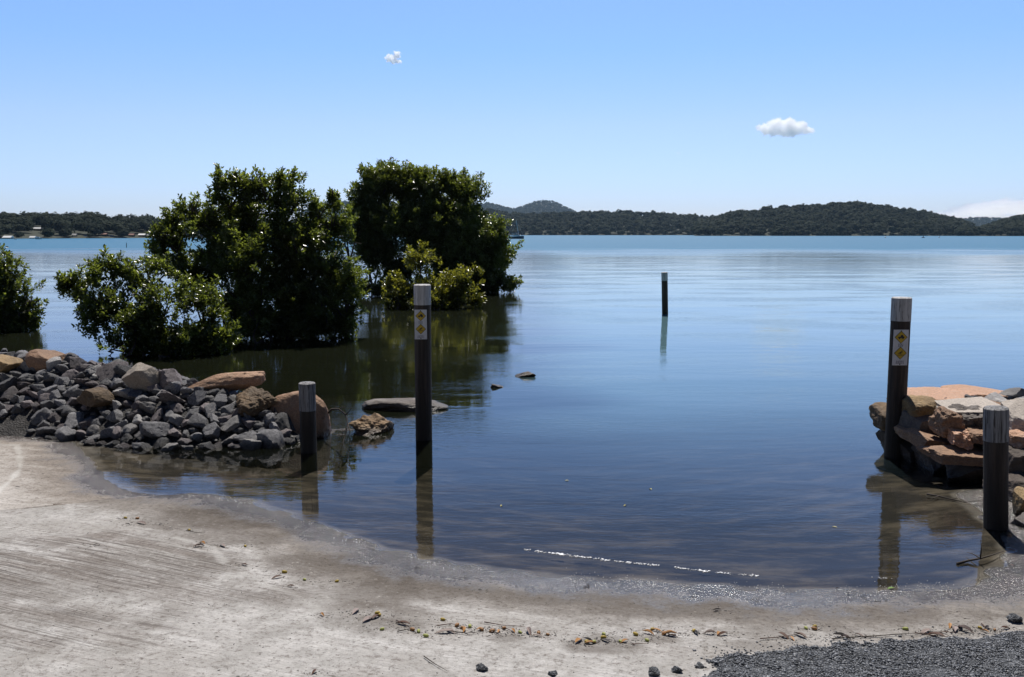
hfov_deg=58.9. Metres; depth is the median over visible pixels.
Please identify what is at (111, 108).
sky
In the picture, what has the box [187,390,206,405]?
rock
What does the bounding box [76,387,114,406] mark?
boulder
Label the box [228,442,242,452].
rock
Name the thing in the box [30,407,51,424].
rock
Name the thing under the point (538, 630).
litter
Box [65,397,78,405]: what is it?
rock
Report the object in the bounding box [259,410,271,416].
rock
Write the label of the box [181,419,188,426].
rock
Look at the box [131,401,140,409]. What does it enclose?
rock
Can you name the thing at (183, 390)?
rock
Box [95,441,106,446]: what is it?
rock
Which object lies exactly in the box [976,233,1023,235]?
hills
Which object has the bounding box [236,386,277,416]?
boulder
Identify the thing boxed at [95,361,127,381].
rock
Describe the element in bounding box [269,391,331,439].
boulder
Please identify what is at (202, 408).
rock
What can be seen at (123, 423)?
rock
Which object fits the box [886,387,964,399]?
boulder
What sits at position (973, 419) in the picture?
boulder
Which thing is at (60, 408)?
rock
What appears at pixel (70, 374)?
rock
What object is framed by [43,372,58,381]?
rock
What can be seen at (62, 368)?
rock
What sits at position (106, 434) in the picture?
rock
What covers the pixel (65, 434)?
rock
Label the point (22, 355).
rock
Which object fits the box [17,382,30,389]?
rock
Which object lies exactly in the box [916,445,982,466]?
boulder
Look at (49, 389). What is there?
rock
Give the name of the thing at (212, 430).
rock
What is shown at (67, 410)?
rock
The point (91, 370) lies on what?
rock
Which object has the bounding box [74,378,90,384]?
rock
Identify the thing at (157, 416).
rock
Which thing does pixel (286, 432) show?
rock
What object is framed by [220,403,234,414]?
rock
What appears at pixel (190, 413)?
rock
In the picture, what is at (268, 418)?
rock
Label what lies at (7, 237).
house
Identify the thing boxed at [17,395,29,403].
rock
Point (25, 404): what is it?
rock
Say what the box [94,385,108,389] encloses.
rock
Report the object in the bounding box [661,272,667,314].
timber post
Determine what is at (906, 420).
boulder
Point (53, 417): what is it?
rock
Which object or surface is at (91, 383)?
rock
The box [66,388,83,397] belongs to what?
rock
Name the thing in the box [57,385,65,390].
rock
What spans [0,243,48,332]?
mangrove tree
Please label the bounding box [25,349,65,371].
boulder
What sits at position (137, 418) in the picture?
rock
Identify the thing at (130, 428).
rock
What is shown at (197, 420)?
rock
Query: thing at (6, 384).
rock
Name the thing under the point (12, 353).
rock
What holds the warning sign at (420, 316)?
attached to the timber post at (423, 380)
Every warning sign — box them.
[414,310,426,338]
[892,330,908,364]
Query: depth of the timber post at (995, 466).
6.09 m
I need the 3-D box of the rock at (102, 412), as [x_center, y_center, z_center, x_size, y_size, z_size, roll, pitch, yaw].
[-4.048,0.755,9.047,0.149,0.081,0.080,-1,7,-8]
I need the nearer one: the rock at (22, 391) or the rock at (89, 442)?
the rock at (89, 442)
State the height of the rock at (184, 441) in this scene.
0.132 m
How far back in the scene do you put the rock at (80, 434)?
8.80 m
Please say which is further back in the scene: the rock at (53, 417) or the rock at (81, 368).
the rock at (81, 368)
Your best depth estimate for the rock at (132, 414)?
8.90 m
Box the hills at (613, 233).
[505,216,694,234]
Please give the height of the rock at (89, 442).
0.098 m
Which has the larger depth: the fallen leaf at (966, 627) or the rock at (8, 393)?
the rock at (8, 393)
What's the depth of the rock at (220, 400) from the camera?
9.01 m
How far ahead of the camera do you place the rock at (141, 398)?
9.08 m
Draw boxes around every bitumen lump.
[476,663,487,670]
[548,670,557,675]
[648,666,659,675]
[671,666,682,672]
[695,662,704,668]
[1006,613,1022,622]
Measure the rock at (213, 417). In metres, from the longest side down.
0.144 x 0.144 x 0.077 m
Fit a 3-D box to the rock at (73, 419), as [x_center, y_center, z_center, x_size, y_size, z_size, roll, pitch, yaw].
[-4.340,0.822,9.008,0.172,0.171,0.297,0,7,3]
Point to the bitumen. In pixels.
(717, 666)
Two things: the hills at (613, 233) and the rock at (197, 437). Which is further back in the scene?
the hills at (613, 233)
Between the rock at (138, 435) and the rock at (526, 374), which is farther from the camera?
the rock at (526, 374)
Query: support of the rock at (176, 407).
on the bank at (329, 454)
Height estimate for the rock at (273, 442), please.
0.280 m
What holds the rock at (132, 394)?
on the bank at (329, 454)
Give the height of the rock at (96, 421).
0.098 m
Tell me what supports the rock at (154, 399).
on the bank at (329, 454)
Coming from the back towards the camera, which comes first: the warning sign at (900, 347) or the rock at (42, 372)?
the rock at (42, 372)
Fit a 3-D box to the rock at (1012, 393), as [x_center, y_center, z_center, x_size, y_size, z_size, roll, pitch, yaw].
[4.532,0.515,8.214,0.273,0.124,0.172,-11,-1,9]
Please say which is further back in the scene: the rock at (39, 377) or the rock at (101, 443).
the rock at (39, 377)
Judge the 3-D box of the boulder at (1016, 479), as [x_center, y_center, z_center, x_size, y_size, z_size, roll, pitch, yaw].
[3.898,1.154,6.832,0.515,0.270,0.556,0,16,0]
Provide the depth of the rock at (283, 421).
8.86 m
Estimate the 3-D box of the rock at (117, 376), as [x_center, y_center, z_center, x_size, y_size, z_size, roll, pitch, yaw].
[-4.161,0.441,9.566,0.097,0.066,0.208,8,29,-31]
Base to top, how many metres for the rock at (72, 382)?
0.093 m
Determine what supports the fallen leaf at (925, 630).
on the ramp
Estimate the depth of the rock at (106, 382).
9.44 m
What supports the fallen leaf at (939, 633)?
on the ramp
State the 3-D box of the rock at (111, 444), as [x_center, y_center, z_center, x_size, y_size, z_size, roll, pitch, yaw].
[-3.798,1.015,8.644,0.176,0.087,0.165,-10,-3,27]
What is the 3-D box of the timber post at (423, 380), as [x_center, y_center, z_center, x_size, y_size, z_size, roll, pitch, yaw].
[-0.861,0.578,8.820,0.164,2.216,0.164,0,7,0]
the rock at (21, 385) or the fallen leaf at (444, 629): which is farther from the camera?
the rock at (21, 385)
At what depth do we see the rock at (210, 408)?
8.90 m
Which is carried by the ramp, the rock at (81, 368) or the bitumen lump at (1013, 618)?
the bitumen lump at (1013, 618)
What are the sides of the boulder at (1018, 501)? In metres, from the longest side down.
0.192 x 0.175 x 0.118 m
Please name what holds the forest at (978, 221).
on the hills
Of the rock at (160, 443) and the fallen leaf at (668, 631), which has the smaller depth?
the fallen leaf at (668, 631)
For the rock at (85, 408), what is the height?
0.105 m
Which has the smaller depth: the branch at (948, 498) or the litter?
the litter
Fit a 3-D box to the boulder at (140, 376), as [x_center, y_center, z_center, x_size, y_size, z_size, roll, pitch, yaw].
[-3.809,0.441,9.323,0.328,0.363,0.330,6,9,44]
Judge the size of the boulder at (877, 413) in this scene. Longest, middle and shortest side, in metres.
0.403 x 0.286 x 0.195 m
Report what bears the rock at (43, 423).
on the bank at (329, 454)
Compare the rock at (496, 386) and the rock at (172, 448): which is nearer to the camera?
the rock at (172, 448)
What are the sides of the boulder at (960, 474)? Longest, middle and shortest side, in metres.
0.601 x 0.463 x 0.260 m
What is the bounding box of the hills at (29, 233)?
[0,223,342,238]
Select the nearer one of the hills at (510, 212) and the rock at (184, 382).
the rock at (184, 382)
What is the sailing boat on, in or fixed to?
on the water
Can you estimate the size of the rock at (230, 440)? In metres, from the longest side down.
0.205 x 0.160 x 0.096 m
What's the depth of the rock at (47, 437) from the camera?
8.80 m
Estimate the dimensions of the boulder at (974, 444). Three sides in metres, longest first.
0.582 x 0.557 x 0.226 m
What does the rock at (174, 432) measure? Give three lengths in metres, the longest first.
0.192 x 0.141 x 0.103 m
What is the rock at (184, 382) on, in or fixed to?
on the bank at (329, 454)
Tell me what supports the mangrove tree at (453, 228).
in the water
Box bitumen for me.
[706,632,1023,676]
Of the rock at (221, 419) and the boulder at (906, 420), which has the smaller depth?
the boulder at (906, 420)
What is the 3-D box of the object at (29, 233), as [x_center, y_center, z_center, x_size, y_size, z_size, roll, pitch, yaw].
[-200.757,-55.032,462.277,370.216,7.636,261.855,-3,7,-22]
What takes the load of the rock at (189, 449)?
on the bank at (329, 454)
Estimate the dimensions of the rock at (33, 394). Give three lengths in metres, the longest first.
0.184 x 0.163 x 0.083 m
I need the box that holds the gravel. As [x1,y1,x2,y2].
[692,626,1023,676]
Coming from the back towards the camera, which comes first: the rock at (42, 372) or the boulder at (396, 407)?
the boulder at (396, 407)
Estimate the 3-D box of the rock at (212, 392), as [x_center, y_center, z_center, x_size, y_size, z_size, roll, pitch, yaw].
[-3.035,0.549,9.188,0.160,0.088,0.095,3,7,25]
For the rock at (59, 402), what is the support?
on the bank at (329, 454)
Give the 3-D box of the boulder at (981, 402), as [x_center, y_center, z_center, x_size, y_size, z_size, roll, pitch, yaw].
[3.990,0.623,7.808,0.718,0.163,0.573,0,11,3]
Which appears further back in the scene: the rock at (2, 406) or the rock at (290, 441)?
the rock at (2, 406)
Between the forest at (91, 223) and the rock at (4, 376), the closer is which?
the rock at (4, 376)
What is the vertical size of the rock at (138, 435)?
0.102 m
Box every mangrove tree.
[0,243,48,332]
[53,244,242,357]
[142,163,370,343]
[343,156,523,292]
[378,239,486,309]
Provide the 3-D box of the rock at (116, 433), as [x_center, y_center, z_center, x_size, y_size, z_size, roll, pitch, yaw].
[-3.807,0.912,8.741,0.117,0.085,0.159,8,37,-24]
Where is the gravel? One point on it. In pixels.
(969, 654)
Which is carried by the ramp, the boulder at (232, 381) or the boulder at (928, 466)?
the boulder at (928, 466)
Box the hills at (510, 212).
[307,202,562,215]
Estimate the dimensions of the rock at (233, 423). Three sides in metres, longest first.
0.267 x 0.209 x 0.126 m
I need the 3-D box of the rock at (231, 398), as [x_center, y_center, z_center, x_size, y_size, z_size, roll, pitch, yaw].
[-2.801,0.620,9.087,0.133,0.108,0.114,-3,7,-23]
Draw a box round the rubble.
[0,352,300,452]
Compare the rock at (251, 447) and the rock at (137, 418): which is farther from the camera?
the rock at (137, 418)
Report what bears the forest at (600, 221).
on the hills at (613, 233)
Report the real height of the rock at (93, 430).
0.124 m
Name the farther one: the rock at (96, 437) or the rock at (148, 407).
the rock at (148, 407)
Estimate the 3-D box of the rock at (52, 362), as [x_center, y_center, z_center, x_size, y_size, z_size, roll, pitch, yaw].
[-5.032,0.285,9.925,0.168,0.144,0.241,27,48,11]
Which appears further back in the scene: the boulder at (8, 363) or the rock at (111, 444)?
the boulder at (8, 363)
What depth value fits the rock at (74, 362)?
9.91 m
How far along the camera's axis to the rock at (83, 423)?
8.93 m
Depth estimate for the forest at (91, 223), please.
377.67 m
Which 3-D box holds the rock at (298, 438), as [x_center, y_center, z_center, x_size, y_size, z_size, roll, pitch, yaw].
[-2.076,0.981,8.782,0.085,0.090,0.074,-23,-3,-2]
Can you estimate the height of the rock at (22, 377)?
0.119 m
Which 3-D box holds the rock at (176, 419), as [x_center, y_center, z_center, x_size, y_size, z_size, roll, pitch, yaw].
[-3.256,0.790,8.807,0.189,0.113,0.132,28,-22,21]
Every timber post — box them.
[299,381,316,470]
[414,284,432,467]
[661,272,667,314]
[883,297,911,469]
[983,405,1008,530]
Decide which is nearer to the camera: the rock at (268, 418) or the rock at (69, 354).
the rock at (268, 418)
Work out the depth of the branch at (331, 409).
8.86 m
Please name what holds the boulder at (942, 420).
on the boulder at (960, 438)
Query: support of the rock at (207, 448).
on the bank at (329, 454)
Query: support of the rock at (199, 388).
on the bank at (329, 454)
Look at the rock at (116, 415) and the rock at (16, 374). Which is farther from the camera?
the rock at (16, 374)
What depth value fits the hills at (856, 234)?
691.19 m
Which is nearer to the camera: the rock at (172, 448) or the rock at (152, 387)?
the rock at (172, 448)
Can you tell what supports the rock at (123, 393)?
on the bank at (329, 454)
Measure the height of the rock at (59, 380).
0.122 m
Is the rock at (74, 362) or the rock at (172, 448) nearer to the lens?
the rock at (172, 448)
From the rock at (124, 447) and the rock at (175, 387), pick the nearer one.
the rock at (124, 447)
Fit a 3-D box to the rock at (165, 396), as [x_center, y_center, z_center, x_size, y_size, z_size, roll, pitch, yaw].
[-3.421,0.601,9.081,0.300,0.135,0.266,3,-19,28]
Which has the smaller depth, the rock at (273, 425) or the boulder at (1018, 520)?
the boulder at (1018, 520)
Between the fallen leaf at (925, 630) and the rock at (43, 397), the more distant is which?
the rock at (43, 397)
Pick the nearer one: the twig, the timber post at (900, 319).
the twig
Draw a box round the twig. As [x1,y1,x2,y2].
[832,634,899,638]
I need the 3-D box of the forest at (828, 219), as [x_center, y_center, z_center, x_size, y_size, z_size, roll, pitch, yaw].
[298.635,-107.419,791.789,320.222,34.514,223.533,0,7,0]
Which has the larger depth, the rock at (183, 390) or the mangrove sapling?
the mangrove sapling
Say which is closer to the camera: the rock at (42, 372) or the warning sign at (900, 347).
the warning sign at (900, 347)
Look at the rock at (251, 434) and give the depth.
8.55 m
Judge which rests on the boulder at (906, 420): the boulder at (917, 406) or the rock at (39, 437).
the boulder at (917, 406)
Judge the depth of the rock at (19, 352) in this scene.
10.38 m
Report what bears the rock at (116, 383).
on the bank at (329, 454)
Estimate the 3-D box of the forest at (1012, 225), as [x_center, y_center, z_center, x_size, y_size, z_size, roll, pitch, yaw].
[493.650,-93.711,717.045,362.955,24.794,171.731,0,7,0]
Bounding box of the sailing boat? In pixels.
[511,222,523,238]
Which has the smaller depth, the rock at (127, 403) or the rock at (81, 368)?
the rock at (127, 403)
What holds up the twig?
on the ramp
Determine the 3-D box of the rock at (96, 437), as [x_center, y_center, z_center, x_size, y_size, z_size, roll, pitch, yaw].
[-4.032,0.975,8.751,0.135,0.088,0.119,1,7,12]
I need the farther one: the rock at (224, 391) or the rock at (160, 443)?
the rock at (224, 391)
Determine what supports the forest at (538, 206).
on the hills at (510, 212)
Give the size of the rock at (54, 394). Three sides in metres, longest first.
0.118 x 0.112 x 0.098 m
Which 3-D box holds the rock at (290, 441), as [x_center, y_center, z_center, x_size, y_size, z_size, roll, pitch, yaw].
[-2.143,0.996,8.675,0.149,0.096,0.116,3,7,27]
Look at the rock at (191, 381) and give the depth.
9.31 m
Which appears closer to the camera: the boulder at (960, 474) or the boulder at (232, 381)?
the boulder at (960, 474)
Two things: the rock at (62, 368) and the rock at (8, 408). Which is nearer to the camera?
the rock at (8, 408)
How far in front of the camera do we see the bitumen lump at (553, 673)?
3.86 m
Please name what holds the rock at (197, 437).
on the bank at (329, 454)
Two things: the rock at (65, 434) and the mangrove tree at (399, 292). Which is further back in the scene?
the mangrove tree at (399, 292)
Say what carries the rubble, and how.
on the bank at (329, 454)
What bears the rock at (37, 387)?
on the bank at (329, 454)
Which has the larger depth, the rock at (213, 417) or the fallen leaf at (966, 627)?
the rock at (213, 417)
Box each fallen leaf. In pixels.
[434,628,452,633]
[662,630,677,634]
[920,628,930,634]
[927,632,945,636]
[957,625,973,632]
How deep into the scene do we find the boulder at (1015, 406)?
7.28 m
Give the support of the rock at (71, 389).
on the bank at (329, 454)
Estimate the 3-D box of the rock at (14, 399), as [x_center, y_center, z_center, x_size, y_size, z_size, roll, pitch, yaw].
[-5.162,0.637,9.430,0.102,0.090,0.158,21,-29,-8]
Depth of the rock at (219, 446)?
8.53 m
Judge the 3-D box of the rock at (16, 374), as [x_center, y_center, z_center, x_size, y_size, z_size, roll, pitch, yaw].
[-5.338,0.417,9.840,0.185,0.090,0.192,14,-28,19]
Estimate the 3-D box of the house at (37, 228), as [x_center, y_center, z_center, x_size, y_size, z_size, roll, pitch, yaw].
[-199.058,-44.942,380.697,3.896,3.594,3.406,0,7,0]
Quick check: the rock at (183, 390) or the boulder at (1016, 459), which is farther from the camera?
the rock at (183, 390)
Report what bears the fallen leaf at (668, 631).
on the ramp
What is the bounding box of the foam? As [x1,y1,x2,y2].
[223,494,967,596]
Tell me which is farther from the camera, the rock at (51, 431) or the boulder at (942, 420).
the rock at (51, 431)
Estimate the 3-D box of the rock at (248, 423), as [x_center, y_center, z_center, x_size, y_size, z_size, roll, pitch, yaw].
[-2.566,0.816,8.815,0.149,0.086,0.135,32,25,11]
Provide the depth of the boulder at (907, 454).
8.02 m
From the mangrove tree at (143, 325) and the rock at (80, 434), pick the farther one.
the mangrove tree at (143, 325)
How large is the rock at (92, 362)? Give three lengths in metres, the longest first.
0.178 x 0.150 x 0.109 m
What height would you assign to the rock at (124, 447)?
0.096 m
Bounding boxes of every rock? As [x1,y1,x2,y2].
[0,373,12,380]
[0,376,17,393]
[0,386,18,401]
[0,402,5,409]
[0,409,8,416]
[4,404,13,412]
[6,351,14,355]
[10,371,21,377]
[10,395,18,402]
[12,404,25,413]
[14,350,27,356]
[17,352,27,358]
[17,373,34,381]
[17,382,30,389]
[17,387,31,394]
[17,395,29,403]
[20,361,30,370]
[20,400,33,408]
[26,390,37,398]
[29,384,45,391]
[30,402,40,412]
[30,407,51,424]
[32,435,44,438]
[35,374,42,381]
[35,427,56,435]
[36,369,46,375]
[37,385,56,397]
[37,420,49,427]
[38,393,49,402]
[40,400,55,408]
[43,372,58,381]
[44,435,57,439]
[46,357,61,370]
[48,412,59,421]
[49,389,60,399]
[53,399,65,406]
[54,377,69,384]
[55,364,69,372]
[55,405,69,411]
[55,426,75,441]
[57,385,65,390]
[61,406,76,415]
[62,352,76,361]
[62,369,78,379]
[62,384,80,396]
[64,411,83,428]
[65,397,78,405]
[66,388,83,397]
[68,356,86,368]
[68,380,76,386]
[73,372,84,379]
[74,364,91,371]
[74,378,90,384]
[76,430,88,440]
[78,417,92,429]
[81,405,90,410]
[83,439,95,445]
[84,381,98,386]
[85,364,100,374]
[86,360,96,365]
[86,425,99,435]
[86,434,99,440]
[90,418,101,425]
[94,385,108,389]
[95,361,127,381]
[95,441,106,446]
[99,378,111,388]
[99,410,110,414]
[99,426,113,440]
[104,440,120,447]
[105,409,122,421]
[110,378,123,389]
[111,426,121,438]
[112,374,121,378]
[112,400,121,409]
[113,364,131,375]
[113,388,133,397]
[113,443,132,450]
[114,419,128,427]
[120,433,132,442]
[122,423,137,434]
[123,400,132,406]
[127,390,142,400]
[127,409,142,418]
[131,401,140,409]
[131,442,156,453]
[132,414,142,424]
[134,431,146,439]
[135,395,148,401]
[139,401,154,413]
[139,421,173,438]
[147,384,163,390]
[148,396,158,402]
[151,408,162,421]
[152,437,171,450]
[158,368,182,387]
[159,390,185,402]
[161,443,179,453]
[163,409,173,420]
[164,381,181,393]
[167,428,181,437]
[169,414,182,425]
[170,402,183,412]
[176,438,193,449]
[179,444,195,455]
[180,387,193,394]
[181,380,186,386]
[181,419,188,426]
[181,430,189,438]
[184,408,201,419]
[187,378,197,386]
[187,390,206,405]
[187,413,208,428]
[190,432,202,442]
[193,387,207,391]
[198,441,214,454]
[199,403,208,411]
[202,422,220,438]
[204,402,217,417]
[207,388,219,395]
[210,413,219,423]
[213,394,227,406]
[214,442,225,451]
[216,389,228,395]
[218,414,231,424]
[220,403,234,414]
[220,415,242,431]
[221,434,238,444]
[227,394,235,403]
[228,390,237,395]
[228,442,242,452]
[233,430,256,441]
[239,439,261,456]
[241,417,254,428]
[256,429,285,456]
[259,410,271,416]
[263,413,275,423]
[269,421,279,430]
[274,412,295,430]
[280,428,291,437]
[285,437,295,446]
[295,434,299,442]
[491,384,502,387]
[515,371,535,376]
[984,392,1006,402]
[999,387,1023,399]
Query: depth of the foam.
5.47 m
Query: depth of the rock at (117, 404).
9.07 m
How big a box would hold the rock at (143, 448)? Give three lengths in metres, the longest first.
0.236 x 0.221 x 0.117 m
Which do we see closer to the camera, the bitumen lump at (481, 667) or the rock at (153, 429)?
the bitumen lump at (481, 667)
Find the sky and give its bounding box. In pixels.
[0,0,1023,220]
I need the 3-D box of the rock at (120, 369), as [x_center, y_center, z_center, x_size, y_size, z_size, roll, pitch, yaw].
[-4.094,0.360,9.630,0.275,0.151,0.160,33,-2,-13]
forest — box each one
[0,211,398,237]
[303,199,580,218]
[325,208,716,234]
[690,200,975,235]
[954,214,1023,235]
[961,216,1007,225]
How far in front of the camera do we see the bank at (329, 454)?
8.86 m
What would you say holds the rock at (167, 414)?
on the bank at (329, 454)
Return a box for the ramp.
[0,380,1023,676]
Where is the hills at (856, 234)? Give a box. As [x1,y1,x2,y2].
[694,217,973,235]
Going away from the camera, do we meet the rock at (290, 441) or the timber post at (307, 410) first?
the timber post at (307, 410)
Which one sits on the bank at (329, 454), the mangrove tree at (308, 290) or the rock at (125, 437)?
the rock at (125, 437)
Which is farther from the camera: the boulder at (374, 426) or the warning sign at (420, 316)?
the boulder at (374, 426)
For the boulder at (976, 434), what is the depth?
7.35 m
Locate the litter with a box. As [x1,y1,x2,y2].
[4,518,1016,676]
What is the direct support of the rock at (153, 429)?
on the bank at (329, 454)
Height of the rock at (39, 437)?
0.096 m
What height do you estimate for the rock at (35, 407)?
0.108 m
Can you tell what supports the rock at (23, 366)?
on the bank at (329, 454)
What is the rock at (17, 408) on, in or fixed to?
on the bank at (329, 454)
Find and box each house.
[2,236,13,238]
[32,227,42,230]
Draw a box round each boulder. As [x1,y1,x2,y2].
[0,354,22,372]
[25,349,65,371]
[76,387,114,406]
[122,362,159,391]
[188,371,265,391]
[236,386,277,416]
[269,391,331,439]
[349,413,393,439]
[362,398,447,416]
[869,402,885,430]
[875,430,921,470]
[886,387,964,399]
[894,425,949,446]
[898,410,932,431]
[902,395,935,416]
[911,445,945,476]
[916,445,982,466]
[928,406,964,437]
[934,397,999,414]
[941,384,1007,398]
[941,437,981,447]
[945,465,982,483]
[947,427,973,449]
[948,403,982,427]
[965,426,982,444]
[982,444,1023,471]
[982,471,1023,501]
[1000,398,1023,431]
[1009,429,1023,448]
[1011,512,1023,527]
[1012,486,1023,514]
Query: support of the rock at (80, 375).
on the bank at (329, 454)
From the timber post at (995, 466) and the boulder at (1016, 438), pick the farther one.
the boulder at (1016, 438)
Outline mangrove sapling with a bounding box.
[358,275,384,296]
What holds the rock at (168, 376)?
on the bank at (329, 454)
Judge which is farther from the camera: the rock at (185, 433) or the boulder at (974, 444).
the rock at (185, 433)
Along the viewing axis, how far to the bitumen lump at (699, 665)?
3.98 m
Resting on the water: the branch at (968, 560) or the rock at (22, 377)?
the branch at (968, 560)
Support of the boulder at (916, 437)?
on the boulder at (928, 466)
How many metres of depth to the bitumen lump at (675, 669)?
3.92 m
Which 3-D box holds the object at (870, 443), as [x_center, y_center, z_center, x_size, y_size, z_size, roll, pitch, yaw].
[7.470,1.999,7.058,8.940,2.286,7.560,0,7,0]
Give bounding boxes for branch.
[328,407,350,452]
[927,493,982,502]
[956,539,1003,564]
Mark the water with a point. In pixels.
(587, 333)
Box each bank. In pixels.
[0,370,391,468]
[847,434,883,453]
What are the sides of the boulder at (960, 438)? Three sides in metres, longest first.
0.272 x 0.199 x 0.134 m
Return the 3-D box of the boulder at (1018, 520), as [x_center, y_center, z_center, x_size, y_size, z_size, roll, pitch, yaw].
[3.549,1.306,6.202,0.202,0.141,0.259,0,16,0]
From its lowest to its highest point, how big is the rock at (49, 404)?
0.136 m
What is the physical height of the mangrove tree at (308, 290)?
3.719 m
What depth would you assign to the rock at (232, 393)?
9.21 m
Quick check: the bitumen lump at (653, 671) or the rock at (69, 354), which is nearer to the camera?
the bitumen lump at (653, 671)
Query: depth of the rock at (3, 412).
9.23 m

